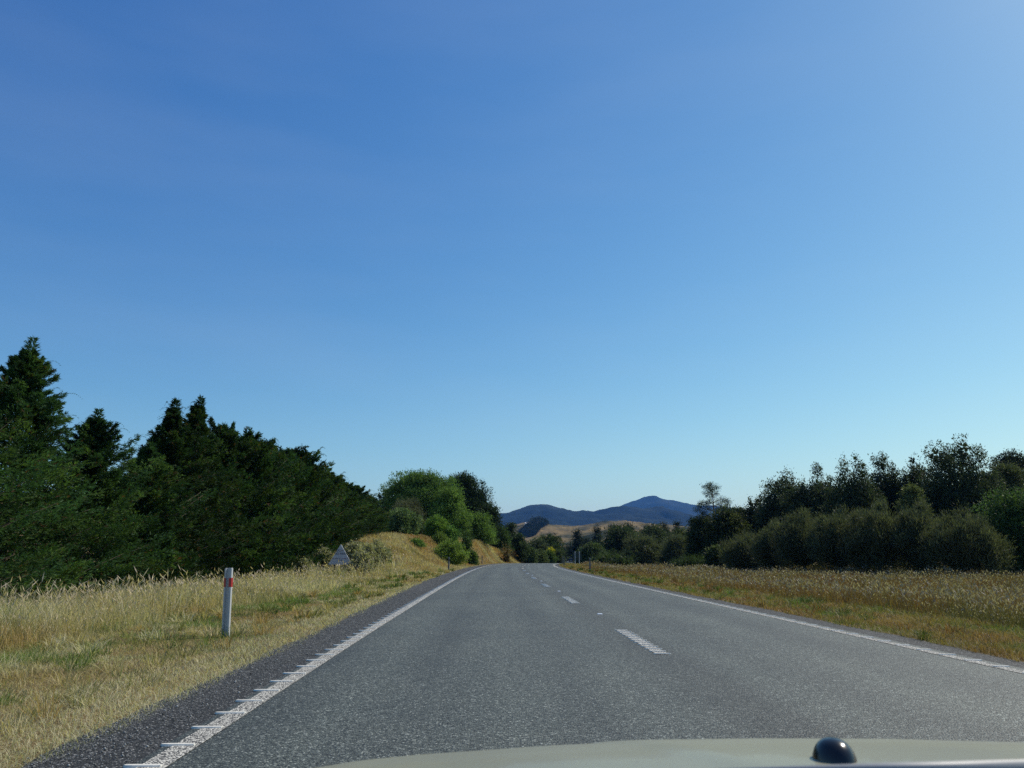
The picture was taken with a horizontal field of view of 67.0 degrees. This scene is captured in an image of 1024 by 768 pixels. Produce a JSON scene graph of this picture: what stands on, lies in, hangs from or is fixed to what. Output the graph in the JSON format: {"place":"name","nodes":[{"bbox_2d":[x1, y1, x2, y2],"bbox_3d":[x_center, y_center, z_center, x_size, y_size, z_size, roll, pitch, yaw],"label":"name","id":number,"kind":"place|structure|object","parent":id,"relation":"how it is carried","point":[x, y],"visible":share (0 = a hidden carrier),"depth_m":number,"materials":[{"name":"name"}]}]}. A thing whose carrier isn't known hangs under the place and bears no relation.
{"place":"outdoors","nodes":[
{"label":"outdoors","id":0,"kind":"place"},
{"bbox_2d":[0,501,1023,767],"bbox_3d":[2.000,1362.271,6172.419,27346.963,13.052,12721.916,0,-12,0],"label":"ground","id":1,"kind":"structure","parent":0,"point":[82,717],"depth_m":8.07,"materials":[{"name":"yellow plant"}]},
{"bbox_2d":[0,408,97,606],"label":"cypress tree","id":2,"kind":"object","parent":1,"relation":"on","point":[5,456],"visible":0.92,"depth_m":20.69,"materials":[{"name":"green plant"}]},
{"bbox_2d":[0,336,159,608],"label":"cypress tree","id":3,"kind":"object","parent":1,"relation":"on","point":[28,369],"visible":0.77,"depth_m":23.98,"materials":[{"name":"green plant"}]},
{"bbox_2d":[1,408,187,603],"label":"cypress tree","id":4,"kind":"object","parent":1,"relation":"on","point":[95,435],"visible":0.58,"depth_m":27.45,"materials":[{"name":"green plant"}]},
{"bbox_2d":[85,441,219,590],"bbox_3d":[-15.276,5.632,31.322,6.464,6.747,6.428,0,-12,0],"label":"cypress tree","id":5,"kind":"object","parent":1,"relation":"on","point":[160,484],"visible":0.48,"depth_m":31.28,"materials":[{"name":"green plant"}]},
{"bbox_2d":[117,398,241,586],"bbox_3d":[-15.305,5.035,34.056,6.735,9.152,6.892,-3,-13,14],"label":"cypress tree","id":6,"kind":"object","parent":1,"relation":"on","point":[168,436],"visible":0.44,"depth_m":34.13,"materials":[{"name":"green plant"}]},
{"bbox_2d":[0,578,396,687],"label":"green grass patches","id":7,"kind":"object","parent":1,"relation":"on","point":[30,652],"depth_m":10.09,"materials":[{"name":"green plant"}]},
{"bbox_2d":[0,540,426,650],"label":"tall verge grass","id":8,"kind":"structure","parent":1,"relation":"on","point":[272,591],"depth_m":16.94,"materials":[{"name":"beige plant"}]},
{"bbox_2d":[165,395,282,583],"bbox_3d":[-14.672,5.322,37.076,7.000,9.817,7.394,0,-12,0],"label":"cypress tree","id":9,"kind":"object","parent":1,"relation":"on","point":[196,424],"visible":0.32,"depth_m":36.83,"materials":[{"name":"green plant"}]},
{"bbox_2d":[221,568,232,636],"bbox_3d":[-4.365,3.490,11.820,0.123,1.320,0.065,-3,-13,8],"label":"marker post","id":10,"kind":"object","parent":1,"relation":"on","point":[227,597],"visible":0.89,"depth_m":11.85,"materials":[{"name":"plastic"}]},
{"bbox_2d":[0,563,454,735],"bbox_3d":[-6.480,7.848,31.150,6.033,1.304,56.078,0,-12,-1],"label":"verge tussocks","id":11,"kind":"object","parent":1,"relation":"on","point":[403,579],"visible":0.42,"depth_m":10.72,"materials":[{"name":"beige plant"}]},
{"bbox_2d":[191,416,312,580],"bbox_3d":[-14.778,6.342,40.603,7.334,9.407,7.281,-5,-13,22],"label":"cypress tree","id":12,"kind":"object","parent":1,"relation":"on","point":[235,452],"visible":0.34,"depth_m":40.51,"materials":[{"name":"green plant"}]},
{"bbox_2d":[203,426,302,580],"bbox_3d":[-15.848,6.780,42.330,8.717,9.037,7.792,13,-19,-40],"label":"cypress tree","id":13,"kind":"object","parent":1,"relation":"on","point":[265,459],"visible":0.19,"depth_m":42.36,"materials":[{"name":"green plant"}]},
{"bbox_2d":[224,439,309,572],"bbox_3d":[-14.751,7.372,44.202,7.059,8.616,6.898,-8,-14,28],"label":"cypress tree","id":14,"kind":"object","parent":1,"relation":"on","point":[285,550],"visible":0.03,"depth_m":43.84,"materials":[{"name":"green plant"}]},
{"bbox_2d":[248,438,334,570],"bbox_3d":[-14.823,7.523,46.684,7.852,9.152,7.888,8,-15,-33],"label":"cypress tree","id":15,"kind":"object","parent":1,"relation":"on","point":[296,517],"visible":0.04,"depth_m":46.82,"materials":[{"name":"green plant"}]},
{"bbox_2d":[277,445,331,566],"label":"cypress tree","id":16,"kind":"object","parent":1,"relation":"on","point":[304,484],"visible":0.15,"depth_m":50.47,"materials":[{"name":"green plant"}]},
{"bbox_2d":[294,556,315,575],"bbox_3d":[-11.594,10.428,42.681,1.566,1.873,1.484,0,-12,0],"label":"pale scrub","id":17,"kind":"object","parent":1,"relation":"on","point":[306,562],"visible":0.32,"depth_m":42.59,"materials":[{"name":"green plant"}]},
{"bbox_2d":[284,445,346,557],"bbox_3d":[-14.782,8.410,52.803,7.874,8.852,8.059,7,-17,-27],"label":"cypress tree","id":18,"kind":"object","parent":1,"relation":"on","point":[304,455],"visible":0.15,"depth_m":53.57,"materials":[{"name":"green plant"}]},
{"bbox_2d":[312,544,335,570],"bbox_3d":[-12.017,11.244,48.802,2.198,2.304,2.020,0,-12,0],"label":"pale scrub","id":19,"kind":"object","parent":1,"relation":"on","point":[324,560],"visible":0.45,"depth_m":48.55,"materials":[{"name":"green plant"}]},
{"bbox_2d":[308,457,353,555],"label":"cypress tree","id":20,"kind":"object","parent":1,"relation":"on","point":[328,537],"visible":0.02,"depth_m":56.07,"materials":[{"name":"green plant"}]},
{"bbox_2d":[328,545,351,571],"bbox_3d":[-9.523,10.080,42.875,1.322,2.293,0.130,0,-12,0],"label":"triangular sign","id":21,"kind":"object","parent":1,"relation":"on","point":[340,554],"visible":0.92,"depth_m":42.90,"materials":[{"name":"grey metal"}]},
{"bbox_2d":[316,464,372,550],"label":"cypress tree","id":22,"kind":"object","parent":1,"relation":"on","point":[344,536],"visible":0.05,"depth_m":59.05,"materials":[{"name":"green plant"}]},
{"bbox_2d":[330,471,371,545],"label":"cypress tree","id":23,"kind":"object","parent":1,"relation":"on","point":[358,509],"visible":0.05,"depth_m":61.56,"materials":[{"name":"green plant"}]},
{"bbox_2d":[339,538,365,567],"bbox_3d":[-9.530,10.691,46.782,2.168,2.669,2.194,-8,-15,32],"label":"pale scrub","id":24,"kind":"object","parent":1,"relation":"on","point":[352,547],"visible":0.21,"depth_m":46.66,"materials":[{"name":"green plant"}]},
{"bbox_2d":[342,550,375,574],"bbox_3d":[-8.485,10.136,42.861,1.863,1.990,1.945,0,-12,0],"label":"pale scrub","id":25,"kind":"object","parent":1,"relation":"on","point":[362,555],"visible":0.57,"depth_m":42.65,"materials":[{"name":"green plant"}]},
{"bbox_2d":[342,478,388,541],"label":"cypress tree","id":26,"kind":"object","parent":1,"relation":"on","point":[359,501],"visible":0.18,"depth_m":67.37,"materials":[{"name":"green plant"}]},
{"bbox_2d":[348,484,389,535],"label":"cypress tree","id":27,"kind":"object","parent":1,"relation":"on","point":[368,497],"visible":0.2,"depth_m":72.89,"materials":[{"name":"green plant"}]},
{"bbox_2d":[362,541,384,569],"bbox_3d":[-9.036,11.121,48.846,2.056,2.486,1.993,11,-16,-40],"label":"pale scrub","id":28,"kind":"object","parent":1,"relation":"on","point":[368,547],"visible":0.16,"depth_m":48.64,"materials":[{"name":"green plant"}]},
{"bbox_2d":[368,497,394,532],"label":"cypress tree","id":29,"kind":"object","parent":1,"relation":"on","point":[383,521],"visible":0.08,"depth_m":78.98,"materials":[{"name":"green plant"}]},
{"bbox_2d":[373,489,389,511],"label":"scrawny tree","id":30,"kind":"object","parent":1,"relation":"on","point":[379,495],"visible":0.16,"depth_m":114.86,"materials":[{"name":"green plant"}]},
{"bbox_2d":[372,537,392,565],"bbox_3d":[-9.158,11.625,52.667,2.261,2.677,2.092,0,-12,0],"label":"pale scrub","id":31,"kind":"object","parent":1,"relation":"on","point":[381,549],"visible":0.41,"depth_m":52.47,"materials":[{"name":"green plant"}]},
{"bbox_2d":[384,507,423,536],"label":"leafy shrub","id":32,"kind":"object","parent":1,"relation":"on","point":[404,522],"visible":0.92,"depth_m":82.17,"materials":[{"name":"green plant"}]},
{"bbox_2d":[290,531,523,573],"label":"bank grass","id":33,"kind":"structure","parent":1,"relation":"on","point":[432,563],"depth_m":71.50,"materials":[{"name":"yellow plant"}]},
{"bbox_2d":[391,496,429,527],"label":"scrub bush","id":34,"kind":"object","parent":1,"relation":"on","point":[409,504],"visible":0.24,"depth_m":96.30,"materials":[{"name":"green plant"}]},
{"bbox_2d":[409,534,426,546],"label":"bush","id":35,"kind":"object","parent":1,"relation":"on","point":[419,542],"visible":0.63,"depth_m":74.02,"materials":[{"name":"green plant"}]},
{"bbox_2d":[378,467,463,524],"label":"spreading tree","id":36,"kind":"object","parent":1,"relation":"on","point":[422,487],"visible":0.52,"depth_m":109.07,"materials":[{"name":"green plant"}]},
{"bbox_2d":[423,513,449,537],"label":"leafy shrub","id":37,"kind":"object","parent":1,"relation":"on","point":[434,524],"visible":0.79,"depth_m":85.92,"materials":[{"name":"green plant"}]},
{"bbox_2d":[430,531,448,544],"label":"bank brush","id":38,"kind":"object","parent":1,"relation":"on","point":[438,537],"visible":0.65,"depth_m":83.85,"materials":[{"name":"green plant"}]},
{"bbox_2d":[424,485,475,531],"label":"broadleaf tree","id":39,"kind":"object","parent":1,"relation":"on","point":[449,502],"visible":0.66,"depth_m":105.56,"materials":[{"name":"green plant"}]},
{"bbox_2d":[441,524,462,544],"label":"leafy shrub","id":40,"kind":"object","parent":1,"relation":"on","point":[452,533],"visible":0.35,"depth_m":85.87,"materials":[{"name":"green plant"}]},
{"bbox_2d":[433,537,471,564],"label":"bush","id":41,"kind":"object","parent":1,"relation":"on","point":[456,552],"visible":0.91,"depth_m":77.32,"materials":[{"name":"green plant"}]},
{"bbox_2d":[460,535,473,551],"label":"round bush","id":42,"kind":"object","parent":1,"relation":"on","point":[467,542],"visible":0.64,"depth_m":93.70,"materials":[{"name":"green plant"}]},
{"bbox_2d":[446,469,500,516],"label":"pine tree","id":43,"kind":"object","parent":1,"relation":"on","point":[475,496],"visible":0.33,"depth_m":133.97,"materials":[{"name":"green plant"}]},
{"bbox_2d":[466,549,481,564],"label":"bank brush","id":44,"kind":"object","parent":1,"relation":"on","point":[475,559],"visible":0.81,"depth_m":89.42,"materials":[{"name":"green plant"}]},
{"bbox_2d":[467,508,498,543],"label":"broadleaf tree","id":45,"kind":"object","parent":1,"relation":"on","point":[483,530],"visible":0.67,"depth_m":117.54,"materials":[{"name":"green plant"}]},
{"bbox_2d":[473,500,505,548],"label":"pine tree","id":46,"kind":"object","parent":1,"relation":"on","point":[492,511],"visible":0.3,"depth_m":129.32,"materials":[{"name":"green plant"}]},
{"bbox_2d":[497,524,514,551],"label":"broadleaf tree","id":47,"kind":"object","parent":1,"relation":"on","point":[506,536],"visible":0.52,"depth_m":129.68,"materials":[{"name":"green plant"}]},
{"bbox_2d":[494,542,518,562],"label":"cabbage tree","id":48,"kind":"object","parent":1,"relation":"on","point":[506,557],"visible":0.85,"depth_m":120.77,"materials":[{"name":"green plant"}]},
{"bbox_2d":[504,521,518,552],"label":"dark tree","id":49,"kind":"object","parent":1,"relation":"on","point":[511,527],"visible":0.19,"depth_m":146.91,"materials":[{"name":"green plant"}]},
{"bbox_2d":[509,533,529,561],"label":"vine covered tree","id":50,"kind":"object","parent":1,"relation":"on","point":[520,546],"visible":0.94,"depth_m":136.22,"materials":[{"name":"green plant"}]},
{"bbox_2d":[524,544,540,562],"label":"vine covered bush","id":51,"kind":"object","parent":1,"relation":"on","point":[533,554],"visible":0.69,"depth_m":137.86,"materials":[{"name":"green plant"}]},
{"bbox_2d":[528,536,553,549],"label":"broadleaf tree","id":52,"kind":"object","parent":1,"relation":"on","point":[538,543],"visible":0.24,"depth_m":165.38,"materials":[{"name":"green plant"}]},
{"bbox_2d":[537,548,551,562],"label":"vine covered bush","id":53,"kind":"object","parent":1,"relation":"on","point":[543,558],"visible":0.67,"depth_m":139.75,"materials":[{"name":"green plant"}]},
{"bbox_2d":[531,533,569,562],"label":"dark tree","id":54,"kind":"object","parent":1,"relation":"on","point":[555,541],"visible":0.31,"depth_m":204.19,"materials":[{"name":"green plant"}]},
{"bbox_2d":[546,549,558,562],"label":"vine covered bush","id":55,"kind":"object","parent":1,"relation":"on","point":[552,557],"visible":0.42,"depth_m":141.91,"materials":[{"name":"green plant"}]},
{"bbox_2d":[554,547,565,562],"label":"round bush","id":56,"kind":"object","parent":1,"relation":"on","point":[559,553],"visible":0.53,"depth_m":145.75,"materials":[{"name":"green plant"}]},
{"bbox_2d":[564,528,584,560],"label":"conifer","id":57,"kind":"object","parent":1,"relation":"on","point":[576,542],"visible":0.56,"depth_m":322.86,"materials":[{"name":"green plant"}]},
{"bbox_2d":[573,551,581,563],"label":"green road sign","id":58,"kind":"object","parent":1,"relation":"on","point":[577,555],"visible":0.81,"depth_m":109.39,"materials":[{"name":"green metal"}]},
{"bbox_2d":[571,540,610,563],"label":"round bush","id":59,"kind":"object","parent":1,"relation":"on","point":[588,550],"visible":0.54,"depth_m":164.34,"materials":[{"name":"green plant"}]},
{"bbox_2d":[589,524,603,543],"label":"conifer","id":60,"kind":"object","parent":1,"relation":"on","point":[597,533],"visible":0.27,"depth_m":294.02,"materials":[{"name":"green plant"}]},
{"bbox_2d":[591,548,638,565],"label":"bush","id":61,"kind":"object","parent":1,"relation":"on","point":[616,558],"visible":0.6,"depth_m":122.93,"materials":[{"name":"green plant"}]},
{"bbox_2d":[594,522,641,565],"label":"layered tree","id":62,"kind":"object","parent":1,"relation":"on","point":[619,532],"visible":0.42,"depth_m":179.29,"materials":[{"name":"green plant"}]},
{"bbox_2d":[617,532,663,565],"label":"feathery bush","id":63,"kind":"object","parent":1,"relation":"on","point":[646,549],"visible":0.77,"depth_m":134.97,"materials":[{"name":"green plant"}]},
{"bbox_2d":[637,523,670,565],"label":"layered tree","id":64,"kind":"object","parent":1,"relation":"on","point":[659,532],"visible":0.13,"depth_m":175.27,"materials":[{"name":"green plant"}]},
{"bbox_2d":[656,530,688,564],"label":"feathery bush","id":65,"kind":"object","parent":1,"relation":"on","point":[672,547],"visible":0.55,"depth_m":128.05,"materials":[{"name":"green plant"}]},
{"bbox_2d":[663,526,686,542],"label":"layered tree","id":66,"kind":"object","parent":1,"relation":"on","point":[679,531],"visible":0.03,"depth_m":146.63,"materials":[{"name":"green plant"}]},
{"bbox_2d":[667,552,705,567],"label":"bush","id":67,"kind":"object","parent":1,"relation":"on","point":[688,561],"visible":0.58,"depth_m":96.74,"materials":[{"name":"green plant"}]},
{"bbox_2d":[680,515,713,558],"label":"mixed tree","id":68,"kind":"object","parent":1,"relation":"on","point":[694,545],"visible":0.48,"depth_m":108.90,"materials":[{"name":"green plant"}]},
{"bbox_2d":[692,481,735,529],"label":"open pine","id":69,"kind":"object","parent":1,"relation":"on","point":[709,486],"visible":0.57,"depth_m":110.48,"materials":[{"name":"green plant"}]},
{"bbox_2d":[701,542,732,568],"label":"bush","id":70,"kind":"object","parent":1,"relation":"on","point":[711,555],"visible":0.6,"depth_m":92.98,"materials":[{"name":"green plant"}]},
{"bbox_2d":[700,501,752,559],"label":"mixed tree","id":71,"kind":"object","parent":1,"relation":"on","point":[723,523],"visible":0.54,"depth_m":105.32,"materials":[{"name":"green plant"}]},
{"bbox_2d":[717,530,763,570],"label":"feathery bush","id":72,"kind":"object","parent":1,"relation":"on","point":[734,554],"visible":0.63,"depth_m":86.49,"materials":[{"name":"green plant"}]},
{"bbox_2d":[737,494,764,534],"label":"dark tree","id":73,"kind":"object","parent":1,"relation":"on","point":[751,511],"visible":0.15,"depth_m":109.93,"materials":[{"name":"green plant"}]},
{"bbox_2d":[745,516,795,569],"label":"feathery bush","id":74,"kind":"object","parent":1,"relation":"on","point":[761,549],"visible":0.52,"depth_m":79.30,"materials":[{"name":"green plant"}]},
{"bbox_2d":[749,466,804,565],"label":"tall tree","id":75,"kind":"object","parent":1,"relation":"on","point":[769,509],"visible":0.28,"depth_m":102.37,"materials":[{"name":"green plant"}]},
{"bbox_2d":[767,504,823,572],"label":"feathery bush","id":76,"kind":"object","parent":1,"relation":"on","point":[787,537],"visible":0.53,"depth_m":73.26,"materials":[{"name":"green plant"}]},
{"bbox_2d":[581,560,1023,629],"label":"field grass","id":77,"kind":"structure","parent":1,"relation":"on","point":[997,597],"depth_m":34.32,"materials":[{"name":"beige plant"}]},
{"bbox_2d":[777,461,837,525],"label":"tall tree","id":78,"kind":"object","parent":1,"relation":"on","point":[810,497],"visible":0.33,"depth_m":96.06,"materials":[{"name":"green plant"}]},
{"bbox_2d":[797,498,872,572],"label":"feathery bush","id":79,"kind":"object","parent":1,"relation":"on","point":[821,538],"visible":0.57,"depth_m":69.53,"materials":[{"name":"green plant"}]},
{"bbox_2d":[817,452,892,564],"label":"tall tree","id":80,"kind":"object","parent":1,"relation":"on","point":[856,492],"visible":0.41,"depth_m":86.44,"materials":[{"name":"green plant"}]},
{"bbox_2d":[832,494,912,574],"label":"feathery bush","id":81,"kind":"object","parent":1,"relation":"on","point":[867,540],"visible":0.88,"depth_m":65.44,"materials":[{"name":"green plant"}]},
{"bbox_2d":[867,451,906,569],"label":"tall tree","id":82,"kind":"object","parent":1,"relation":"on","point":[881,480],"visible":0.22,"depth_m":90.65,"materials":[{"name":"green plant"}]},
{"bbox_2d":[883,452,940,566],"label":"tall tree","id":83,"kind":"object","parent":1,"relation":"on","point":[913,476],"visible":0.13,"depth_m":88.86,"materials":[{"name":"green plant"}]},
{"bbox_2d":[892,481,937,571],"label":"light tree","id":84,"kind":"object","parent":1,"relation":"on","point":[912,492],"visible":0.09,"depth_m":76.95,"materials":[{"name":"green plant"}]},
{"bbox_2d":[885,496,950,573],"bbox_3d":[34.068,12.867,64.533,6.576,7.207,6.248,5,-13,-21],"label":"feathery bush","id":85,"kind":"object","parent":1,"relation":"on","point":[915,520],"visible":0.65,"depth_m":63.76,"materials":[{"name":"green plant"}]},
{"bbox_2d":[916,433,1011,564],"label":"tall tree","id":86,"kind":"object","parent":1,"relation":"on","point":[947,491],"visible":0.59,"depth_m":82.17,"materials":[{"name":"green plant"}]},
{"bbox_2d":[915,500,1020,576],"bbox_3d":[35.325,12.324,60.620,7.266,6.636,6.796,6,-14,-25],"label":"feathery bush","id":87,"kind":"object","parent":1,"relation":"on","point":[962,542],"visible":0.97,"depth_m":59.41,"materials":[{"name":"green plant"}]},
{"bbox_2d":[970,483,1023,574],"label":"broadleaf tree","id":88,"kind":"object","parent":1,"relation":"on","point":[1010,523],"visible":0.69,"depth_m":64.37,"materials":[{"name":"green plant"}]},
{"bbox_2d":[986,460,1023,505],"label":"mixed tree","id":89,"kind":"object","parent":1,"relation":"on","point":[1010,474],"visible":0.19,"depth_m":85.00,"materials":[{"name":"green plant"}]},
{"bbox_2d":[986,448,1023,478],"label":"umbrella tree","id":90,"kind":"object","parent":1,"relation":"on","point":[1011,457],"visible":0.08,"depth_m":111.28,"materials":[{"name":"green plant"}]},
{"bbox_2d":[0,0,1023,512],"label":"sky","id":91,"kind":"structure","parent":0,"point":[574,255],"materials":[{"name":"blue"}]},
{"bbox_2d":[22,563,1023,767],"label":"shoulder","id":92,"kind":"object","parent":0,"point":[421,589],"visible":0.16,"depth_m":7.04},
{"bbox_2d":[12,593,414,767],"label":"loose chip","id":93,"kind":"object","parent":92,"relation":"on","point":[132,736],"visible":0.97,"depth_m":6.16,"materials":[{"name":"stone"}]},
{"bbox_2d":[523,527,609,546],"bbox_3d":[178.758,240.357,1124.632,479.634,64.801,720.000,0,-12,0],"label":"pasture hills","id":94,"kind":"structure","parent":0,"point":[566,537],"depth_m":1061.77,"materials":[{"name":"beige plant"}]},
{"bbox_2d":[135,561,1023,767],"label":"road","id":95,"kind":"structure","parent":0,"point":[503,656],"depth_m":7.13,"materials":[{"name":"grey asphalt"}]},
{"bbox_2d":[123,568,1023,767],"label":"rumble ribs","id":96,"kind":"object","parent":95,"relation":"on","point":[567,598],"visible":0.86,"depth_m":9.31,"materials":[{"name":"paint"}]},
{"bbox_2d":[136,563,1023,767],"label":"road markings","id":97,"kind":"object","parent":95,"relation":"on","point":[168,756],"visible":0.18,"depth_m":7.36,"materials":[{"name":"paint"}]},
{"bbox_2d":[317,737,1023,767],"bbox_3d":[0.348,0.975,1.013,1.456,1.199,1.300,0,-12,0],"label":"car","id":98,"kind":"object","parent":95,"relation":"on","point":[830,752],"visible":1,"depth_m":0.91,"materials":[{"name":"beige paint"}]},
{"bbox_2d":[497,504,698,526],"bbox_3d":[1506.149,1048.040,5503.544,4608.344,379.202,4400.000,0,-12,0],"label":"forested hills","id":99,"kind":"structure","parent":0,"point":[554,515],"depth_m":5044.07,"materials":[{"name":"blue plant"}]},
{"bbox_2d":[514,520,689,539],"bbox_3d":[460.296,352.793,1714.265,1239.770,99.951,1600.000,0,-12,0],"label":"pasture hills","id":100,"kind":"structure","parent":0,"point":[555,529],"depth_m":1589.27,"materials":[{"name":"beige plant"}]},
{"bbox_2d":[517,516,549,537],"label":"hilltop wood","id":101,"kind":"object","parent":100,"relation":"on","point":[533,526],"visible":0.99,"depth_m":1482.91,"materials":[{"name":"blue plant"}]},
{"bbox_2d":[621,496,720,516],"bbox_3d":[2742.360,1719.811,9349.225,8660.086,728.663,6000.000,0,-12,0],"label":"mountain range","id":102,"kind":"structure","parent":0,"point":[648,501],"depth_m":9022.16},
{"bbox_2d":[559,563,1023,661],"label":"roadside grass","id":103,"kind":"structure","parent":0,"point":[994,631],"depth_m":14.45,"materials":[{"name":"plant"}]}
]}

